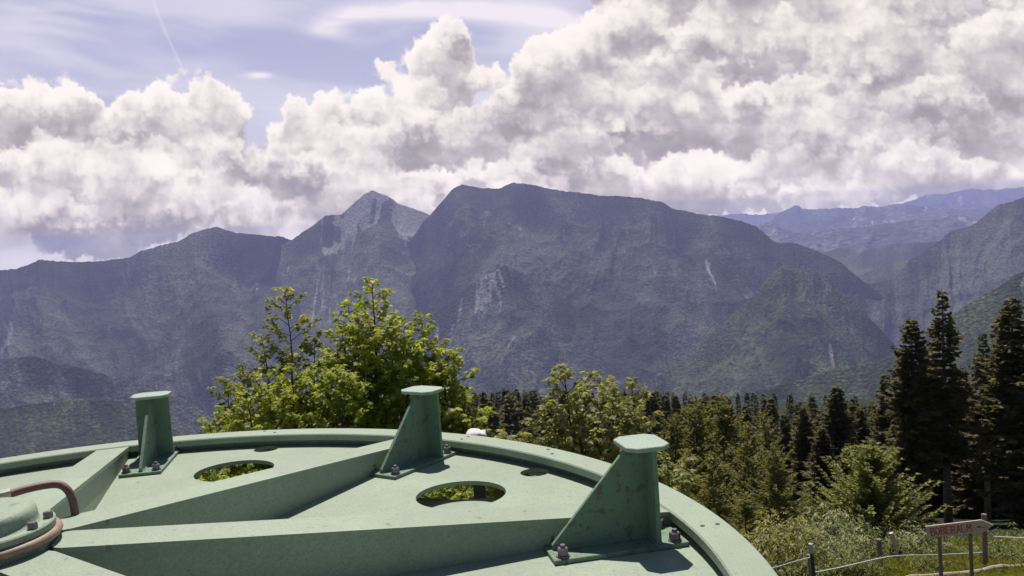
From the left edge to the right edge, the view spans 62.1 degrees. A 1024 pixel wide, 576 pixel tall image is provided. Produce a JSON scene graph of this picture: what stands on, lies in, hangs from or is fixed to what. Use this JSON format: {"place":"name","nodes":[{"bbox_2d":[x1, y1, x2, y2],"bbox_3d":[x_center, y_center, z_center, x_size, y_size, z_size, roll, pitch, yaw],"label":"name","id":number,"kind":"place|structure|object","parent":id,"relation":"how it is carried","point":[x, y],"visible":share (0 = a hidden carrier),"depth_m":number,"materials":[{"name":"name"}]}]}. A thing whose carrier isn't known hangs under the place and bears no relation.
{"place":"outdoors","nodes":[
{"label":"outdoors","id":0,"kind":"place"},
{"bbox_2d":[0,398,193,457],"bbox_3d":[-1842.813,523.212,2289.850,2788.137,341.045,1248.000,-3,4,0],"label":"mountain","id":1,"kind":"structure","parent":0,"point":[44,427],"depth_m":2448.59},
{"bbox_2d":[0,356,222,434],"bbox_3d":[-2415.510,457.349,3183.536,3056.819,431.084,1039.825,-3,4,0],"label":"mountain","id":2,"kind":"structure","parent":0,"point":[25,380],"depth_m":3270.42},
{"bbox_2d":[0,227,311,427],"bbox_3d":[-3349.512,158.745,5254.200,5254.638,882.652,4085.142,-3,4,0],"label":"mountain","id":3,"kind":"structure","parent":0,"point":[182,318],"depth_m":4603.12,"materials":[{"name":"stone"}]},
{"bbox_2d":[276,190,429,408],"bbox_3d":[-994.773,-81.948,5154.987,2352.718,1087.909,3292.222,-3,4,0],"label":"mountain","id":4,"kind":"structure","parent":0,"point":[327,263],"depth_m":5301.28,"materials":[{"name":"stone"}]},
{"bbox_2d":[278,265,628,428],"bbox_3d":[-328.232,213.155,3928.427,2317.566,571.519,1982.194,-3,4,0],"label":"mountain","id":5,"kind":"structure","parent":0,"point":[518,322],"depth_m":4100.43,"materials":[{"name":"stone"}]},
{"bbox_2d":[0,0,1023,269],"bbox_3d":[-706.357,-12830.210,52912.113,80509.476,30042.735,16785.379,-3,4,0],"label":"sky","id":6,"kind":"structure","parent":0,"point":[128,128],"depth_m":57771.33,"materials":[{"name":"white"}]},
{"bbox_2d":[365,182,883,410],"bbox_3d":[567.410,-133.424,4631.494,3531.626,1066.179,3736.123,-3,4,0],"label":"mountain","id":7,"kind":"structure","parent":0,"point":[647,289],"depth_m":4709.05,"materials":[{"name":"stone"}]},
{"bbox_2d":[449,394,1023,575],"bbox_3d":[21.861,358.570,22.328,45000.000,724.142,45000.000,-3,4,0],"label":"ground","id":8,"kind":"structure","parent":0,"point":[998,523],"depth_m":33.92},
{"bbox_2d":[200,371,254,479],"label":"maple tree","id":9,"kind":"object","parent":8,"relation":"on","point":[224,383],"visible":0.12,"depth_m":21.74,"materials":[{"name":"green plant"}]},
{"bbox_2d":[195,464,261,481],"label":"shrub","id":10,"kind":"object","parent":8,"relation":"on","point":[224,474],"visible":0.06,"depth_m":17.03,"materials":[{"name":"green plant"}]},
{"bbox_2d":[221,286,328,427],"bbox_3d":[-5.448,3.740,20.654,3.027,7.581,1.764,-5,4,-26],"label":"maple tree","id":11,"kind":"object","parent":8,"relation":"on","point":[274,349],"visible":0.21,"depth_m":20.46,"materials":[{"name":"green plant"}]},
{"bbox_2d":[197,362,373,477],"bbox_3d":[-4.773,4.372,18.653,3.954,5.397,2.554,-3,4,0],"label":"maple tree","id":12,"kind":"object","parent":8,"relation":"on","point":[310,414],"visible":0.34,"depth_m":18.26,"materials":[{"name":"green plant"}]},
{"bbox_2d":[308,276,447,497],"bbox_3d":[-3.105,3.506,20.112,3.112,7.603,3.282,-6,5,-38],"label":"maple tree","id":13,"kind":"object","parent":8,"relation":"on","point":[385,380],"visible":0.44,"depth_m":19.57,"materials":[{"name":"green plant"}]},
{"bbox_2d":[388,311,498,498],"bbox_3d":[-1.634,3.969,20.524,2.876,6.856,3.180,-3,4,0],"label":"maple tree","id":14,"kind":"object","parent":8,"relation":"on","point":[456,420],"visible":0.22,"depth_m":20.08,"materials":[{"name":"green plant"}]},
{"bbox_2d":[417,497,501,508],"bbox_3d":[-0.528,2.665,2.585,1.736,3.854,0.538,-6,4,-37],"label":"support frame","id":15,"kind":"object","parent":8,"relation":"on","point":[446,503],"visible":0.24,"depth_m":2.80,"materials":[{"name":"paint"}]},
{"bbox_2d":[0,385,777,575],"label":"cable wheel","id":16,"kind":"object","parent":15,"relation":"on","point":[329,502],"visible":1,"depth_m":2.18,"materials":[{"name":"green paint"}]},
{"bbox_2d":[0,480,79,514],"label":"grease hose","id":17,"kind":"object","parent":16,"relation":"attached to","point":[66,489],"visible":0.95,"depth_m":2.10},
{"bbox_2d":[419,485,504,499],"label":"shrub","id":18,"kind":"object","parent":8,"relation":"on","point":[443,494],"visible":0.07,"depth_m":16.30,"materials":[{"name":"green plant"}]},
{"bbox_2d":[466,428,486,498],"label":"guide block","id":19,"kind":"structure","parent":8,"relation":"on","point":[479,491],"depth_m":3.58,"materials":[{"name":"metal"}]},
{"bbox_2d":[486,406,500,490],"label":"spruce tree","id":20,"kind":"object","parent":8,"relation":"on","point":[495,419],"visible":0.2,"depth_m":110.57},
{"bbox_2d":[493,391,503,434],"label":"spruce tree","id":21,"kind":"object","parent":8,"relation":"on","point":[496,405],"visible":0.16,"depth_m":171.38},
{"bbox_2d":[498,388,510,436],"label":"spruce tree","id":22,"kind":"object","parent":8,"relation":"on","point":[504,391],"visible":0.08,"depth_m":129.24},
{"bbox_2d":[486,428,524,497],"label":"maple tree","id":23,"kind":"object","parent":8,"relation":"on","point":[492,490],"visible":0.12,"depth_m":16.57,"materials":[{"name":"green plant"}]},
{"bbox_2d":[497,392,525,439],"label":"spruce tree","id":24,"kind":"object","parent":8,"relation":"on","point":[508,413],"visible":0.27,"depth_m":96.07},
{"bbox_2d":[503,391,530,475],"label":"spruce tree","id":25,"kind":"object","parent":8,"relation":"on","point":[513,393],"visible":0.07,"depth_m":105.50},
{"bbox_2d":[510,402,533,475],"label":"spruce tree","id":26,"kind":"object","parent":8,"relation":"on","point":[518,405],"visible":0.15,"depth_m":100.33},
{"bbox_2d":[520,393,536,444],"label":"spruce tree","id":27,"kind":"object","parent":8,"relation":"on","point":[524,405],"visible":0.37,"depth_m":162.95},
{"bbox_2d":[525,389,539,438],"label":"spruce tree","id":28,"kind":"object","parent":8,"relation":"on","point":[532,401],"visible":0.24,"depth_m":174.44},
{"bbox_2d":[535,399,558,448],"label":"spruce tree","id":29,"kind":"object","parent":8,"relation":"on","point":[540,431],"visible":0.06,"depth_m":103.43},
{"bbox_2d":[535,403,559,448],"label":"spruce tree","id":30,"kind":"object","parent":8,"relation":"on","point":[541,429],"visible":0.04,"depth_m":96.12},
{"bbox_2d":[557,390,570,422],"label":"spruce tree","id":31,"kind":"object","parent":8,"relation":"on","point":[560,401],"visible":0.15,"depth_m":172.39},
{"bbox_2d":[570,395,593,456],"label":"spruce tree","id":32,"kind":"object","parent":8,"relation":"on","point":[584,404],"visible":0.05,"depth_m":100.74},
{"bbox_2d":[516,363,664,475],"bbox_3d":[1.514,3.664,15.476,2.784,4.590,2.190,-3,4,0],"label":"maple tree","id":33,"kind":"object","parent":8,"relation":"on","point":[577,429],"visible":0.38,"depth_m":15.40,"materials":[{"name":"green plant"}]},
{"bbox_2d":[640,391,671,486],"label":"spruce tree","id":34,"kind":"object","parent":8,"relation":"on","point":[648,409],"visible":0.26,"depth_m":96.22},
{"bbox_2d":[658,394,674,469],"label":"spruce tree","id":35,"kind":"object","parent":8,"relation":"on","point":[666,407],"visible":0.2,"depth_m":117.76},
{"bbox_2d":[670,395,683,452],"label":"spruce tree","id":36,"kind":"object","parent":8,"relation":"on","point":[674,403],"visible":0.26,"depth_m":146.31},
{"bbox_2d":[657,450,703,505],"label":"maple tree","id":37,"kind":"object","parent":8,"relation":"on","point":[684,487],"visible":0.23,"depth_m":13.62,"materials":[{"name":"green plant"}]},
{"bbox_2d":[672,411,691,477],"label":"spruce tree","id":38,"kind":"object","parent":8,"relation":"on","point":[681,422],"visible":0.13,"depth_m":102.55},
{"bbox_2d":[656,412,708,501],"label":"young conifer","id":39,"kind":"object","parent":8,"relation":"on","point":[678,439],"visible":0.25,"depth_m":26.28,"materials":[{"name":"green plant"}]},
{"bbox_2d":[666,448,730,514],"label":"young conifer","id":40,"kind":"object","parent":8,"relation":"on","point":[694,490],"visible":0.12,"depth_m":22.31,"materials":[{"name":"green plant"}]},
{"bbox_2d":[661,397,741,520],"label":"young conifer","id":41,"kind":"object","parent":8,"relation":"on","point":[700,432],"visible":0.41,"depth_m":27.22,"materials":[{"name":"green plant"}]},
{"bbox_2d":[706,394,733,491],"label":"spruce tree","id":42,"kind":"object","parent":8,"relation":"on","point":[713,397],"visible":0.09,"depth_m":96.29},
{"bbox_2d":[690,453,760,535],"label":"young conifer","id":43,"kind":"object","parent":8,"relation":"on","point":[711,490],"visible":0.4,"depth_m":20.27,"materials":[{"name":"green plant"}]},
{"bbox_2d":[716,396,740,472],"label":"spruce tree","id":44,"kind":"object","parent":8,"relation":"on","point":[731,415],"visible":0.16,"depth_m":111.42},
{"bbox_2d":[695,394,768,529],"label":"young conifer","id":45,"kind":"object","parent":8,"relation":"on","point":[726,429],"visible":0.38,"depth_m":28.28,"materials":[{"name":"green plant"}]},
{"bbox_2d":[735,393,741,427],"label":"spruce tree","id":46,"kind":"object","parent":8,"relation":"on","point":[738,398],"visible":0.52,"depth_m":242.91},
{"bbox_2d":[736,405,753,490],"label":"spruce tree","id":47,"kind":"object","parent":8,"relation":"on","point":[747,414],"visible":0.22,"depth_m":102.27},
{"bbox_2d":[722,492,768,545],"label":"young conifer","id":48,"kind":"object","parent":8,"relation":"on","point":[746,514],"visible":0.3,"depth_m":18.33,"materials":[{"name":"green plant"}]},
{"bbox_2d":[716,421,792,534],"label":"young conifer","id":49,"kind":"object","parent":8,"relation":"on","point":[748,451],"visible":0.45,"depth_m":25.34,"materials":[{"name":"green plant"}]},
{"bbox_2d":[751,395,759,421],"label":"spruce tree","id":50,"kind":"object","parent":8,"relation":"on","point":[755,409],"visible":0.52,"depth_m":240.37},
{"bbox_2d":[751,416,765,495],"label":"spruce tree","id":51,"kind":"object","parent":8,"relation":"on","point":[755,417],"visible":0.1,"depth_m":96.26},
{"bbox_2d":[728,410,801,520],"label":"young conifer","id":52,"kind":"object","parent":8,"relation":"on","point":[766,435],"visible":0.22,"depth_m":31.39,"materials":[{"name":"green plant"}]},
{"bbox_2d":[760,398,779,456],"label":"spruce tree","id":53,"kind":"object","parent":8,"relation":"on","point":[774,413],"visible":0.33,"depth_m":107.69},
{"bbox_2d":[736,443,814,551],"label":"young conifer","id":54,"kind":"object","parent":8,"relation":"on","point":[774,500],"visible":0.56,"depth_m":22.38,"materials":[{"name":"green plant"}]},
{"bbox_2d":[742,519,809,575],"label":"shrub","id":55,"kind":"object","parent":8,"relation":"on","point":[770,555],"visible":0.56,"depth_m":16.13,"materials":[{"name":"green plant"}]},
{"bbox_2d":[768,414,796,517],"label":"spruce tree","id":56,"kind":"object","parent":8,"relation":"on","point":[786,437],"visible":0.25,"depth_m":50.50,"materials":[{"name":"green plant"}]},
{"bbox_2d":[741,506,833,575],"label":"shrub","id":57,"kind":"object","parent":8,"relation":"on","point":[792,525],"visible":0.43,"depth_m":17.18,"materials":[{"name":"green plant"}]},
{"bbox_2d":[785,393,794,429],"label":"spruce tree","id":58,"kind":"object","parent":8,"relation":"on","point":[790,400],"visible":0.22,"depth_m":149.93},
{"bbox_2d":[789,403,804,437],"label":"spruce tree","id":59,"kind":"object","parent":8,"relation":"on","point":[795,414],"visible":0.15,"depth_m":96.96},
{"bbox_2d":[768,550,829,575],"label":"shrub","id":60,"kind":"object","parent":8,"relation":"on","point":[797,572],"visible":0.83,"depth_m":15.20,"materials":[{"name":"green plant"}]},
{"bbox_2d":[783,406,816,519],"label":"spruce tree","id":61,"kind":"object","parent":8,"relation":"on","point":[801,441],"visible":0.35,"depth_m":46.48,"materials":[{"name":"green plant"}]},
{"bbox_2d":[767,520,842,568],"bbox_3d":[6.387,5.819,18.881,1.846,1.256,1.490,-3,4,0],"label":"shrub","id":62,"kind":"object","parent":8,"relation":"on","point":[828,548],"visible":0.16,"depth_m":18.72,"materials":[{"name":"green plant"}]},
{"bbox_2d":[773,489,848,546],"bbox_3d":[7.932,6.310,22.361,2.144,1.873,1.443,-3,4,0],"label":"shrub","id":63,"kind":"object","parent":8,"relation":"on","point":[806,510],"visible":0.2,"depth_m":22.26,"materials":[{"name":"green plant"}]},
{"bbox_2d":[808,543,815,575],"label":"fence post","id":64,"kind":"object","parent":8,"relation":"on","point":[812,559],"visible":1,"depth_m":12.77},
{"bbox_2d":[815,552,981,572],"bbox_3d":[6.850,4.857,15.412,6.742,1.759,0.837,-7,5,-42],"label":"fence tape","id":65,"kind":"object","parent":64,"relation":"attached to","point":[886,557],"visible":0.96,"depth_m":15.94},
{"bbox_2d":[807,395,822,439],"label":"spruce tree","id":66,"kind":"object","parent":8,"relation":"on","point":[811,401],"visible":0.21,"depth_m":125.02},
{"bbox_2d":[796,427,839,524],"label":"spruce tree","id":67,"kind":"object","parent":8,"relation":"on","point":[822,446],"visible":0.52,"depth_m":38.44,"materials":[{"name":"green plant"}]},
{"bbox_2d":[812,410,824,435],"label":"spruce tree","id":68,"kind":"object","parent":8,"relation":"on","point":[816,423],"visible":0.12,"depth_m":106.18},
{"bbox_2d":[785,501,868,559],"bbox_3d":[7.761,6.082,20.830,1.887,1.579,1.594,-5,4,-26],"label":"shrub","id":69,"kind":"object","parent":8,"relation":"on","point":[831,526],"visible":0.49,"depth_m":20.75,"materials":[{"name":"green plant"}]},
{"bbox_2d":[796,385,862,510],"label":"spruce tree","id":70,"kind":"object","parent":8,"relation":"on","point":[838,423],"visible":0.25,"depth_m":42.25,"materials":[{"name":"green plant"}]},
{"bbox_2d":[804,544,876,575],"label":"shrub","id":71,"kind":"object","parent":8,"relation":"on","point":[835,565],"visible":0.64,"depth_m":17.39,"materials":[{"name":"green plant"}]},
{"bbox_2d":[828,443,859,511],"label":"spruce tree","id":72,"kind":"object","parent":8,"relation":"on","point":[845,471],"visible":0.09,"depth_m":34.50,"materials":[{"name":"green plant"}]},
{"bbox_2d":[815,528,890,563],"bbox_3d":[7.702,6.013,19.402,1.793,0.987,1.408,-3,4,0],"label":"shrub","id":73,"kind":"object","parent":8,"relation":"on","point":[842,544],"visible":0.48,"depth_m":19.35,"materials":[{"name":"green plant"}]},
{"bbox_2d":[819,508,888,552],"bbox_3d":[8.799,6.402,21.887,1.998,1.348,1.398,-3,4,0],"label":"shrub","id":74,"kind":"object","parent":8,"relation":"on","point":[869,523],"visible":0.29,"depth_m":21.78,"materials":[{"name":"green plant"}]},
{"bbox_2d":[852,409,871,444],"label":"spruce tree","id":75,"kind":"object","parent":8,"relation":"on","point":[863,432],"visible":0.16,"depth_m":44.42,"materials":[{"name":"green plant"}]},
{"bbox_2d":[828,545,900,575],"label":"shrub","id":76,"kind":"object","parent":8,"relation":"on","point":[873,570],"visible":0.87,"depth_m":17.23,"materials":[{"name":"green plant"}]},
{"bbox_2d":[803,440,953,545],"bbox_3d":[9.515,5.750,22.980,3.564,3.130,3.918,-5,4,-23],"label":"young conifer","id":77,"kind":"object","parent":8,"relation":"on","point":[874,491],"visible":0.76,"depth_m":22.64,"materials":[{"name":"green plant"}]},
{"bbox_2d":[876,538,882,569],"bbox_3d":[7.757,5.753,17.920,0.120,0.936,0.114,-3,4,0],"label":"fence post","id":78,"kind":"object","parent":8,"relation":"on","point":[879,545],"visible":0.65,"depth_m":17.87,"materials":[{"name":"brown wood"}]},
{"bbox_2d":[848,521,928,557],"bbox_3d":[8.814,6.037,19.870,1.827,1.022,1.215,-3,4,0],"label":"shrub","id":79,"kind":"object","parent":8,"relation":"on","point":[885,545],"visible":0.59,"depth_m":19.81,"materials":[{"name":"green plant"}]},
{"bbox_2d":[862,374,924,508],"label":"spruce tree","id":80,"kind":"object","parent":8,"relation":"on","point":[880,419],"visible":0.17,"depth_m":36.37,"materials":[{"name":"green plant"}]},
{"bbox_2d":[889,532,902,560],"bbox_3d":[8.519,5.869,18.846,0.272,0.938,0.128,-3,4,13],"label":"fence post","id":81,"kind":"object","parent":8,"relation":"on","point":[895,546],"visible":0.82,"depth_m":18.80,"materials":[{"name":"brown wood"}]},
{"bbox_2d":[863,509,933,544],"bbox_3d":[10.241,6.461,22.455,2.042,1.297,1.332,-3,4,0],"label":"shrub","id":82,"kind":"object","parent":8,"relation":"on","point":[901,527],"visible":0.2,"depth_m":22.22,"materials":[{"name":"green plant"}]},
{"bbox_2d":[883,417,929,521],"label":"spruce tree","id":83,"kind":"object","parent":8,"relation":"on","point":[892,430],"visible":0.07,"depth_m":33.32,"materials":[{"name":"green plant"}]},
{"bbox_2d":[791,533,1023,575],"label":"grass","id":84,"kind":"structure","parent":8,"relation":"on","point":[963,559],"depth_m":17.75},
{"bbox_2d":[875,516,950,553],"bbox_3d":[9.823,6.275,20.939,1.910,1.125,1.262,-5,4,-21],"label":"shrub","id":85,"kind":"object","parent":8,"relation":"on","point":[920,539],"visible":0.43,"depth_m":20.76,"materials":[{"name":"green plant"}]},
{"bbox_2d":[884,542,948,555],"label":"shrub","id":86,"kind":"object","parent":8,"relation":"on","point":[916,543],"visible":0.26,"depth_m":19.93,"materials":[{"name":"green plant"}]},
{"bbox_2d":[875,316,962,524],"bbox_3d":[14.475,4.846,30.262,2.974,7.733,2.868,0,5,43],"label":"spruce tree","id":87,"kind":"object","parent":8,"relation":"on","point":[910,436],"visible":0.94,"depth_m":30.05,"materials":[{"name":"green plant"}]},
{"bbox_2d":[899,547,966,572],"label":"shrub","id":88,"kind":"object","parent":8,"relation":"on","point":[923,565],"visible":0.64,"depth_m":17.54,"materials":[{"name":"green plant"}]},
{"bbox_2d":[916,348,963,517],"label":"spruce tree","id":89,"kind":"object","parent":8,"relation":"on","point":[935,501],"visible":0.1,"depth_m":38.05,"materials":[{"name":"green plant"}]},
{"bbox_2d":[918,535,976,548],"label":"shrub","id":90,"kind":"object","parent":8,"relation":"on","point":[951,541],"visible":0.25,"depth_m":21.36,"materials":[{"name":"green plant"}]},
{"bbox_2d":[916,288,984,523],"bbox_3d":[15.445,4.327,30.349,2.662,8.736,2.423,-3,4,0],"label":"spruce tree","id":91,"kind":"object","parent":8,"relation":"on","point":[952,403],"visible":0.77,"depth_m":30.09,"materials":[{"name":"green plant"}]},
{"bbox_2d":[937,370,977,517],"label":"spruce tree","id":92,"kind":"object","parent":8,"relation":"on","point":[956,515],"visible":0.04,"depth_m":38.33,"materials":[{"name":"green plant"}]},
{"bbox_2d":[935,535,980,553],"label":"shrub","id":93,"kind":"object","parent":8,"relation":"on","point":[947,549],"visible":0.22,"depth_m":19.92,"materials":[{"name":"green plant"}]},
{"bbox_2d":[925,520,992,575],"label":"arrow sign","id":94,"kind":"object","parent":8,"relation":"on","point":[939,531],"visible":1,"depth_m":15.44,"materials":[{"name":"brown wood"}]},
{"bbox_2d":[906,564,1023,575],"bbox_3d":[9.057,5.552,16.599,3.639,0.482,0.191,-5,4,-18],"label":"path","id":95,"kind":"structure","parent":8,"relation":"on","point":[998,566],"depth_m":16.53,"materials":[{"name":"brown soil"}]},
{"bbox_2d":[960,332,999,520],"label":"spruce tree","id":96,"kind":"object","parent":8,"relation":"on","point":[981,381],"visible":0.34,"depth_m":33.38,"materials":[{"name":"green plant"}]},
{"bbox_2d":[951,420,1011,518],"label":"spruce tree","id":97,"kind":"object","parent":8,"relation":"on","point":[972,506],"visible":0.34,"depth_m":35.36,"materials":[{"name":"green plant"}]},
{"bbox_2d":[981,513,987,564],"bbox_3d":[9.671,5.292,17.398,0.128,1.354,0.114,-3,4,0],"label":"fence post","id":98,"kind":"object","parent":8,"relation":"on","point":[984,545],"visible":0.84,"depth_m":17.36,"materials":[{"name":"brown wood"}]},
{"bbox_2d":[955,538,1023,560],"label":"shrub","id":99,"kind":"object","parent":8,"relation":"on","point":[999,550],"visible":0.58,"depth_m":18.30,"materials":[{"name":"green plant"}]},
{"bbox_2d":[958,294,1023,524],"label":"spruce tree","id":100,"kind":"object","parent":8,"relation":"on","point":[1004,361],"visible":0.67,"depth_m":29.20,"materials":[{"name":"green plant"}]},
{"bbox_2d":[972,332,1023,526],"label":"spruce tree","id":101,"kind":"object","parent":8,"relation":"on","point":[1014,489],"visible":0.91,"depth_m":28.60,"materials":[{"name":"green plant"}]},
{"bbox_2d":[987,522,1023,550],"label":"shrub","id":102,"kind":"object","parent":8,"relation":"on","point":[1017,544],"visible":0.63,"depth_m":19.84,"materials":[{"name":"green plant"}]},
{"bbox_2d":[993,544,1023,562],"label":"shrub","id":103,"kind":"object","parent":8,"relation":"on","point":[1017,551],"visible":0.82,"depth_m":17.84,"materials":[{"name":"green plant"}]},
{"bbox_2d":[589,267,897,403],"bbox_3d":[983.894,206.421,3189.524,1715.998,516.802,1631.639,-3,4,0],"label":"mountain","id":104,"kind":"structure","parent":0,"point":[782,325],"depth_m":3379.22,"materials":[{"name":"plant"}]},
{"bbox_2d":[672,353,895,408],"bbox_3d":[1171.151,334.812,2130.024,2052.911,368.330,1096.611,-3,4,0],"label":"mountain","id":105,"kind":"structure","parent":0,"point":[849,380],"depth_m":2347.39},
{"bbox_2d":[756,217,974,252],"bbox_3d":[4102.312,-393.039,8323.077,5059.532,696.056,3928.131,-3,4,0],"label":"mountain","id":106,"kind":"structure","parent":0,"point":[858,239],"depth_m":8626.37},
{"bbox_2d":[717,187,1023,225],"bbox_3d":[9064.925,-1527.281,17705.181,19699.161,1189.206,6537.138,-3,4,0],"label":"mountain","id":107,"kind":"structure","parent":0,"point":[973,199],"depth_m":18119.81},
{"bbox_2d":[822,241,937,275],"bbox_3d":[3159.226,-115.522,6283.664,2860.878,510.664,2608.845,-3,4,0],"label":"mountain","id":108,"kind":"structure","parent":0,"point":[861,263],"depth_m":6498.62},
{"bbox_2d":[769,205,993,232],"bbox_3d":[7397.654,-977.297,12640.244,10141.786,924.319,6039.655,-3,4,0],"label":"mountain","id":109,"kind":"structure","parent":0,"point":[797,218],"depth_m":13655.09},
{"bbox_2d":[807,206,979,231],"bbox_3d":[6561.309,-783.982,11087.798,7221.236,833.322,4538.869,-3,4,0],"label":"mountain","id":110,"kind":"structure","parent":0,"point":[864,216],"depth_m":11801.71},
{"bbox_2d":[858,260,981,345],"bbox_3d":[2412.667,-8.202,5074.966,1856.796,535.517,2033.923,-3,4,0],"label":"mountain","id":111,"kind":"structure","parent":0,"point":[889,272],"depth_m":5238.49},
{"bbox_2d":[845,198,1023,349],"bbox_3d":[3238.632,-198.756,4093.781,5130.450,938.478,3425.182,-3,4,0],"label":"mountain","id":112,"kind":"structure","parent":0,"point":[984,254],"depth_m":4623.23,"materials":[{"name":"stone"}]},
{"bbox_2d":[862,271,1023,398],"bbox_3d":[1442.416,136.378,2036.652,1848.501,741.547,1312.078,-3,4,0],"label":"mountain","id":113,"kind":"structure","parent":0,"point":[974,318],"depth_m":2269.48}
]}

